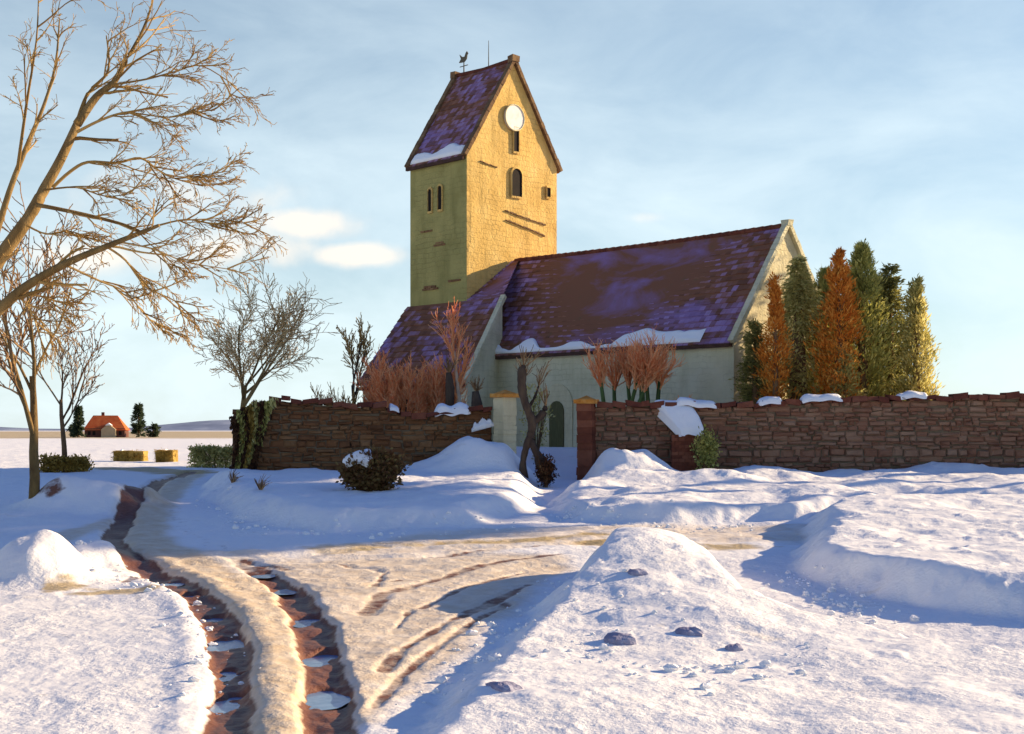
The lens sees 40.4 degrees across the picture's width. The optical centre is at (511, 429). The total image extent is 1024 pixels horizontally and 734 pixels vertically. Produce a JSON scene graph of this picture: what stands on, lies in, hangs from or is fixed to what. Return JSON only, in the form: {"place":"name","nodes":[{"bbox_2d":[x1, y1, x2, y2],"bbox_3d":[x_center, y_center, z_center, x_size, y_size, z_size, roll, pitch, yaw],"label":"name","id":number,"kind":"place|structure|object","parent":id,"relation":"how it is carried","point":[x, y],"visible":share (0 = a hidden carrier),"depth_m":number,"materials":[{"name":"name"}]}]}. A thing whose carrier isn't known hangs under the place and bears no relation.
{"place":"outdoors","nodes":[
{"label":"outdoors","id":0,"kind":"place"},
{"bbox_2d":[0,431,232,466],"bbox_3d":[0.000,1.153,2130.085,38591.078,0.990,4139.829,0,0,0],"label":"field","id":1,"kind":"structure","parent":0,"point":[14,448],"depth_m":142.76,"materials":[{"name":"white snow"}]},
{"bbox_2d":[66,424,76,436],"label":"bush","id":2,"kind":"object","parent":1,"relation":"on","point":[70,427],"visible":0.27,"depth_m":295.34,"materials":[{"name":"green plant"}]},
{"bbox_2d":[69,405,86,437],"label":"spruce tree","id":3,"kind":"object","parent":1,"relation":"on","point":[78,421],"visible":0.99,"depth_m":289.46,"materials":[{"name":"green plant"}]},
{"bbox_2d":[85,412,129,436],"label":"farm house","id":4,"kind":"structure","parent":1,"relation":"on","point":[102,425],"depth_m":297.38,"materials":[{"name":"orange tile"}]},
{"bbox_2d":[110,449,147,461],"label":"straw stack","id":5,"kind":"object","parent":1,"relation":"on","point":[127,455],"visible":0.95,"depth_m":70.86,"materials":[{"name":"yellow plant"}]},
{"bbox_2d":[130,403,148,436],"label":"spruce tree","id":6,"kind":"object","parent":1,"relation":"on","point":[139,424],"visible":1,"depth_m":289.53,"materials":[{"name":"green plant"}]},
{"bbox_2d":[146,422,161,436],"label":"bush","id":7,"kind":"object","parent":1,"relation":"on","point":[155,429],"visible":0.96,"depth_m":299.22,"materials":[{"name":"green plant"}]},
{"bbox_2d":[153,449,177,461],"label":"straw stack","id":8,"kind":"object","parent":1,"relation":"on","point":[166,455],"visible":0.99,"depth_m":68.87,"materials":[{"name":"yellow plant"}]},
{"bbox_2d":[0,420,232,430],"bbox_3d":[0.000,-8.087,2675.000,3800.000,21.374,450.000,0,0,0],"label":"hills","id":9,"kind":"structure","parent":0,"point":[217,425],"depth_m":2523.18,"materials":[{"name":"white snow"}]},
{"bbox_2d":[83,480,813,733],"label":"road","id":10,"kind":"structure","parent":0,"point":[393,614],"depth_m":21.38,"materials":[{"name":"beige snow"}]},
{"bbox_2d":[164,583,183,585],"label":"puddle","id":11,"kind":"object","parent":10,"relation":"on","point":[176,584],"visible":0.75,"depth_m":23.57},
{"bbox_2d":[205,618,222,621],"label":"puddle","id":12,"kind":"object","parent":10,"relation":"on","point":[214,620],"visible":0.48,"depth_m":20.22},
{"bbox_2d":[208,697,241,714],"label":"puddle","id":13,"kind":"object","parent":10,"relation":"on","point":[226,706],"visible":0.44,"depth_m":15.09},
{"bbox_2d":[206,640,243,650],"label":"puddle","id":14,"kind":"object","parent":10,"relation":"on","point":[226,645],"visible":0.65,"depth_m":18.32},
{"bbox_2d":[219,672,238,681],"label":"puddle","id":15,"kind":"object","parent":10,"relation":"on","point":[230,676],"visible":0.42,"depth_m":16.55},
{"bbox_2d":[251,574,274,577],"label":"puddle","id":16,"kind":"object","parent":10,"relation":"on","point":[263,576],"visible":0.95,"depth_m":24.45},
{"bbox_2d":[274,589,295,594],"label":"puddle","id":17,"kind":"object","parent":10,"relation":"on","point":[284,592],"visible":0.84,"depth_m":22.70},
{"bbox_2d":[293,619,318,627],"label":"puddle","id":18,"kind":"object","parent":10,"relation":"on","point":[302,623],"visible":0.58,"depth_m":20.04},
{"bbox_2d":[302,655,337,666],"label":"puddle","id":19,"kind":"object","parent":10,"relation":"on","point":[319,661],"visible":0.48,"depth_m":17.47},
{"bbox_2d":[305,691,350,709],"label":"puddle","id":20,"kind":"object","parent":10,"relation":"on","point":[324,700],"visible":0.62,"depth_m":15.34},
{"bbox_2d":[75,486,919,714],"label":"snow crumbs","id":21,"kind":"object","parent":10,"relation":"on","point":[668,667],"visible":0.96,"depth_m":18.65,"materials":[{"name":"white snow"}]},
{"bbox_2d":[0,446,1023,733],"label":"snow ground","id":22,"kind":"structure","parent":0,"point":[94,652],"depth_m":20.68,"materials":[{"name":"white snow"}]},
{"bbox_2d":[0,299,116,472],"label":"bare tree","id":23,"kind":"object","parent":22,"relation":"on","point":[62,417],"visible":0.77,"depth_m":52.52,"materials":[{"name":"brown plant"}]},
{"bbox_2d":[39,452,94,472],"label":"hedge","id":24,"kind":"object","parent":22,"relation":"on","point":[57,463],"visible":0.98,"depth_m":52.17,"materials":[{"name":"green plant"}]},
{"bbox_2d":[0,529,135,579],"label":"snow bank","id":25,"kind":"structure","parent":22,"relation":"on","point":[46,552],"depth_m":23.48,"materials":[{"name":"white snow"}]},
{"bbox_2d":[20,475,170,513],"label":"snow bank","id":26,"kind":"structure","parent":22,"relation":"on","point":[68,492],"depth_m":34.59,"materials":[{"name":"white snow"}]},
{"bbox_2d":[0,180,93,498],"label":"bare tree","id":27,"kind":"object","parent":26,"relation":"on","point":[31,415],"visible":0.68,"depth_m":34.65,"materials":[{"name":"brown plant"}]},
{"bbox_2d":[0,0,286,378],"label":"bare tree","id":28,"kind":"object","parent":22,"relation":"on","point":[14,237],"visible":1,"depth_m":22.04,"materials":[{"name":"brown plant"}]},
{"bbox_2d":[186,443,232,467],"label":"hedge","id":29,"kind":"object","parent":22,"relation":"on","point":[220,456],"visible":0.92,"depth_m":59.40,"materials":[{"name":"green plant"}]},
{"bbox_2d":[193,237,341,407],"bbox_3d":[-10.673,-3.160,60.449,7.119,9.926,6.823,0,0,42],"label":"bare tree","id":30,"kind":"object","parent":22,"relation":"on","point":[280,340],"visible":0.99,"depth_m":59.70,"materials":[{"name":"brown plant"}]},
{"bbox_2d":[310,382,363,406],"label":"bare shrub","id":31,"kind":"object","parent":22,"relation":"on","point":[353,399],"visible":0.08,"depth_m":50.06,"materials":[{"name":"brown plant"}]},
{"bbox_2d":[336,313,373,403],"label":"bare tree","id":32,"kind":"object","parent":22,"relation":"on","point":[363,340],"visible":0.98,"depth_m":55.77,"materials":[{"name":"brown plant"}]},
{"bbox_2d":[232,395,493,470],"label":"churchyard wall","id":33,"kind":"structure","parent":22,"relation":"on","point":[311,433],"depth_m":43.84,"materials":[{"name":"stone"}]},
{"bbox_2d":[229,397,278,469],"bbox_3d":[-8.019,0.290,43.020,1.574,2.646,0.306,0,0,-10],"label":"hanging ivy","id":34,"kind":"object","parent":33,"relation":"hanging from","point":[251,419],"visible":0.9,"depth_m":42.96,"materials":[{"name":"green plant"}]},
{"bbox_2d":[208,455,533,524],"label":"snow bank","id":35,"kind":"structure","parent":22,"relation":"on","point":[433,488],"depth_m":34.69,"materials":[{"name":"white snow"}]},
{"bbox_2d":[228,468,243,482],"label":"grass tuft","id":36,"kind":"object","parent":35,"relation":"on","point":[233,478],"visible":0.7,"depth_m":39.01,"materials":[{"name":"plant"}]},
{"bbox_2d":[254,475,271,489],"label":"grass tuft","id":37,"kind":"object","parent":35,"relation":"on","point":[261,486],"visible":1,"depth_m":35.32,"materials":[{"name":"plant"}]},
{"bbox_2d":[335,443,412,491],"bbox_3d":[-3.540,0.998,35.649,1.990,1.348,1.586,0,0,0],"label":"bush","id":38,"kind":"object","parent":35,"relation":"on","point":[368,469],"visible":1,"depth_m":35.31,"materials":[{"name":"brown plant"}]},
{"bbox_2d":[514,344,551,481],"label":"gnarled tree","id":39,"kind":"object","parent":35,"relation":"on","point":[533,420],"visible":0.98,"depth_m":41.91,"materials":[{"name":"brown plant"}]},
{"bbox_2d":[351,369,413,402],"bbox_3d":[-4.595,-0.596,50.551,2.280,3.446,1.878,0,0,-27],"label":"bare shrub","id":40,"kind":"object","parent":22,"relation":"on","point":[369,397],"visible":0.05,"depth_m":50.44,"materials":[{"name":"brown plant"}]},
{"bbox_2d":[359,348,444,413],"bbox_3d":[-3.812,-0.920,50.133,3.557,4.329,2.653,0,0,-42],"label":"bare shrub","id":41,"kind":"object","parent":22,"relation":"on","point":[383,393],"visible":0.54,"depth_m":49.41,"materials":[{"name":"brown plant"}]},
{"bbox_2d":[386,356,467,412],"bbox_3d":[-3.018,-0.751,50.275,3.011,3.862,2.673,0,0,0],"label":"bare shrub","id":42,"kind":"object","parent":22,"relation":"on","point":[438,392],"visible":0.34,"depth_m":49.75,"materials":[{"name":"brown plant"}]},
{"bbox_2d":[442,353,460,405],"bbox_3d":[-2.149,-0.698,49.004,0.667,4.004,0.489,0,0,0],"label":"tree stump","id":43,"kind":"object","parent":22,"relation":"on","point":[449,391],"visible":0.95,"depth_m":48.90,"materials":[{"name":"plant"}]},
{"bbox_2d":[430,297,474,402],"bbox_3d":[-2.206,-1.791,49.691,1.736,5.989,1.693,0,0,45],"label":"bare shrub","id":44,"kind":"object","parent":22,"relation":"on","point":[454,355],"visible":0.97,"depth_m":49.56,"materials":[{"name":"brown plant"}]},
{"bbox_2d":[468,376,484,405],"bbox_3d":[-1.221,-0.265,48.565,0.549,3.359,0.562,0,0,18],"label":"tree stump","id":45,"kind":"object","parent":22,"relation":"on","point":[476,400],"visible":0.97,"depth_m":48.40,"materials":[{"name":"grey plant"}]},
{"bbox_2d":[434,436,533,472],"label":"snow bank","id":46,"kind":"structure","parent":22,"relation":"on","point":[467,448],"depth_m":42.18,"materials":[{"name":"white snow"}]},
{"bbox_2d":[490,390,519,454],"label":"gate pillar","id":47,"kind":"structure","parent":22,"relation":"on","point":[504,414],"depth_m":44.21,"materials":[{"name":"beige paint"}]},
{"bbox_2d":[519,383,554,458],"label":"gnarled tree","id":48,"kind":"object","parent":22,"relation":"on","point":[541,432],"visible":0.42,"depth_m":49.44,"materials":[{"name":"brown plant"}]},
{"bbox_2d":[533,453,559,487],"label":"bush","id":49,"kind":"object","parent":22,"relation":"on","point":[547,467],"visible":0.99,"depth_m":41.62,"materials":[{"name":"brown plant"}]},
{"bbox_2d":[573,395,598,479],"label":"gate pillar","id":50,"kind":"structure","parent":22,"relation":"on","point":[586,436],"depth_m":44.27,"materials":[{"name":"red brick"}]},
{"bbox_2d":[356,40,816,446],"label":"village church","id":51,"kind":"structure","parent":22,"relation":"on","point":[482,165],"depth_m":58.39,"materials":[{"name":"paint"}]},
{"bbox_2d":[427,187,432,213],"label":"window","id":52,"kind":"structure","parent":51,"relation":"in","point":[430,190],"depth_m":62.03,"materials":[{"name":"paint"}]},
{"bbox_2d":[437,184,442,211],"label":"window","id":53,"kind":"structure","parent":51,"relation":"in","point":[440,187],"depth_m":61.52,"materials":[{"name":"paint"}]},
{"bbox_2d":[513,127,518,153],"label":"window","id":54,"kind":"structure","parent":51,"relation":"in","point":[515,133],"depth_m":62.21,"materials":[{"name":"paint"}]},
{"bbox_2d":[510,167,522,198],"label":"window","id":55,"kind":"structure","parent":51,"relation":"in","point":[516,174],"depth_m":62.26,"materials":[{"name":"paint"}]},
{"bbox_2d":[546,186,550,198],"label":"window","id":56,"kind":"structure","parent":51,"relation":"in","point":[548,188],"depth_m":63.63,"materials":[{"name":"paint"}]},
{"bbox_2d":[549,401,563,446],"bbox_3d":[1.837,-0.125,55.733,0.200,2.050,0.800,0,0,-43],"label":"door","id":57,"kind":"structure","parent":51,"relation":"in","point":[556,424],"depth_m":55.65,"materials":[{"name":"green wood"}]},
{"bbox_2d":[589,448,663,470],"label":"snow bank","id":58,"kind":"structure","parent":22,"relation":"on","point":[611,454],"depth_m":42.03,"materials":[{"name":"white snow"}]},
{"bbox_2d":[582,338,675,407],"bbox_3d":[4.186,-0.842,47.930,3.168,4.724,2.837,0,0,19],"label":"bare shrub","id":59,"kind":"object","parent":22,"relation":"on","point":[653,372],"visible":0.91,"depth_m":47.66,"materials":[{"name":"brown plant"}]},
{"bbox_2d":[613,325,684,402],"bbox_3d":[4.675,-1.072,48.009,1.990,5.287,2.401,0,0,-20],"label":"bare shrub","id":60,"kind":"object","parent":22,"relation":"on","point":[659,384],"visible":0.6,"depth_m":47.79,"materials":[{"name":"brown plant"}]},
{"bbox_2d":[429,527,1023,733],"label":"snow bank","id":61,"kind":"structure","parent":22,"relation":"on","point":[875,680],"depth_m":15.31,"materials":[{"name":"white snow"}]},
{"bbox_2d":[485,681,522,691],"bbox_3d":[-0.085,2.641,14.099,0.392,0.178,0.248,0,0,35],"label":"stone","id":62,"kind":"object","parent":61,"relation":"on","point":[506,686],"visible":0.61,"depth_m":14.04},
{"bbox_2d":[603,632,636,644],"bbox_3d":[1.313,2.609,17.018,0.415,0.257,0.423,0,0,0],"label":"stone","id":63,"kind":"object","parent":61,"relation":"on","point":[615,638],"visible":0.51,"depth_m":16.88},
{"bbox_2d":[627,568,647,575],"bbox_3d":[1.789,2.081,20.100,0.214,0.152,0.391,0,0,-38],"label":"snow clod","id":64,"kind":"object","parent":61,"relation":"on","point":[638,572],"visible":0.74,"depth_m":20.00,"materials":[{"name":"white snow"}]},
{"bbox_2d":[674,626,703,636],"bbox_3d":[2.190,2.523,17.239,0.348,0.171,0.298,0,0,0],"label":"stone","id":65,"kind":"object","parent":61,"relation":"on","point":[691,631],"visible":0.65,"depth_m":17.16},
{"bbox_2d":[725,643,742,651],"bbox_3d":[2.640,2.618,16.544,0.222,0.162,0.213,0,0,0],"label":"snow clod","id":66,"kind":"object","parent":61,"relation":"on","point":[734,647],"visible":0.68,"depth_m":16.47,"materials":[{"name":"white snow"}]},
{"bbox_2d":[728,318,772,403],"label":"conifer tree","id":67,"kind":"object","parent":22,"relation":"on","point":[750,393],"visible":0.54,"depth_m":47.10,"materials":[{"name":"green plant"}]},
{"bbox_2d":[748,271,801,406],"bbox_3d":[8.748,-1.748,46.417,1.597,7.101,1.710,0,0,-27],"label":"conifer tree","id":68,"kind":"object","parent":22,"relation":"on","point":[776,317],"visible":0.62,"depth_m":46.30,"materials":[{"name":"brown plant"}]},
{"bbox_2d":[556,456,1023,519],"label":"snow bank","id":69,"kind":"structure","parent":22,"relation":"on","point":[642,486],"depth_m":36.52,"materials":[{"name":"white snow"}]},
{"bbox_2d":[689,424,722,469],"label":"bush","id":70,"kind":"object","parent":69,"relation":"on","point":[707,451],"visible":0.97,"depth_m":43.18,"materials":[{"name":"green plant"}]},
{"bbox_2d":[732,254,853,404],"bbox_3d":[9.565,-1.827,47.700,5.584,8.546,5.253,0,0,-16],"label":"conifer tree","id":71,"kind":"object","parent":22,"relation":"on","point":[797,292],"visible":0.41,"depth_m":47.56,"materials":[{"name":"green plant"}]},
{"bbox_2d":[594,390,1023,471],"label":"churchyard wall","id":72,"kind":"structure","parent":22,"relation":"on","point":[819,433],"depth_m":44.21,"materials":[{"name":"brown stone"}]},
{"bbox_2d":[784,294,852,398],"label":"conifer tree","id":73,"kind":"object","parent":22,"relation":"on","point":[813,351],"depth_m":50.19,"materials":[{"name":"green plant"}]},
{"bbox_2d":[788,264,857,393],"bbox_3d":[11.089,-2.254,49.012,3.384,7.315,2.933,0,0,-28],"label":"conifer tree","id":74,"kind":"object","parent":22,"relation":"on","point":[822,284],"visible":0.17,"depth_m":48.81,"materials":[{"name":"green plant"}]},
{"bbox_2d":[803,247,874,396],"bbox_3d":[10.879,-2.191,46.655,2.842,7.953,2.515,0,0,-38],"label":"conifer tree","id":75,"kind":"object","parent":22,"relation":"on","point":[845,299],"visible":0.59,"depth_m":46.37,"materials":[{"name":"brown plant"}]},
{"bbox_2d":[828,348,866,397],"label":"conifer tree","id":76,"kind":"object","parent":22,"relation":"on","point":[844,387],"visible":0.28,"depth_m":45.88,"materials":[{"name":"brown plant"}]},
{"bbox_2d":[816,238,905,396],"bbox_3d":[11.951,-2.433,47.330,3.283,8.290,3.280,0,0,-17],"label":"conifer tree","id":77,"kind":"object","parent":22,"relation":"on","point":[863,271],"visible":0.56,"depth_m":47.00,"materials":[{"name":"green plant"}]},
{"bbox_2d":[852,275,900,387],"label":"conifer tree","id":78,"kind":"object","parent":22,"relation":"on","point":[886,327],"depth_m":50.58,"materials":[{"name":"green plant"}]},
{"bbox_2d":[855,263,911,395],"bbox_3d":[12.978,-2.108,47.932,3.200,7.409,3.214,0,0,-42],"label":"conifer tree","id":79,"kind":"object","parent":22,"relation":"on","point":[891,288],"visible":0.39,"depth_m":47.79,"materials":[{"name":"green plant"}]},
{"bbox_2d":[802,493,1023,603],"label":"snow bank","id":80,"kind":"structure","parent":22,"relation":"on","point":[963,544],"depth_m":24.64,"materials":[{"name":"white snow"}]},
{"bbox_2d":[883,272,944,400],"bbox_3d":[13.498,-1.768,46.781,2.318,7.039,2.570,0,0,0],"label":"conifer tree","id":81,"kind":"object","parent":22,"relation":"on","point":[914,334],"visible":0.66,"depth_m":46.60,"materials":[{"name":"green plant"}]},
{"bbox_2d":[0,0,1023,428],"label":"sky","id":82,"kind":"structure","parent":0,"point":[895,125],"materials":[{"name":"blue"}]}
]}

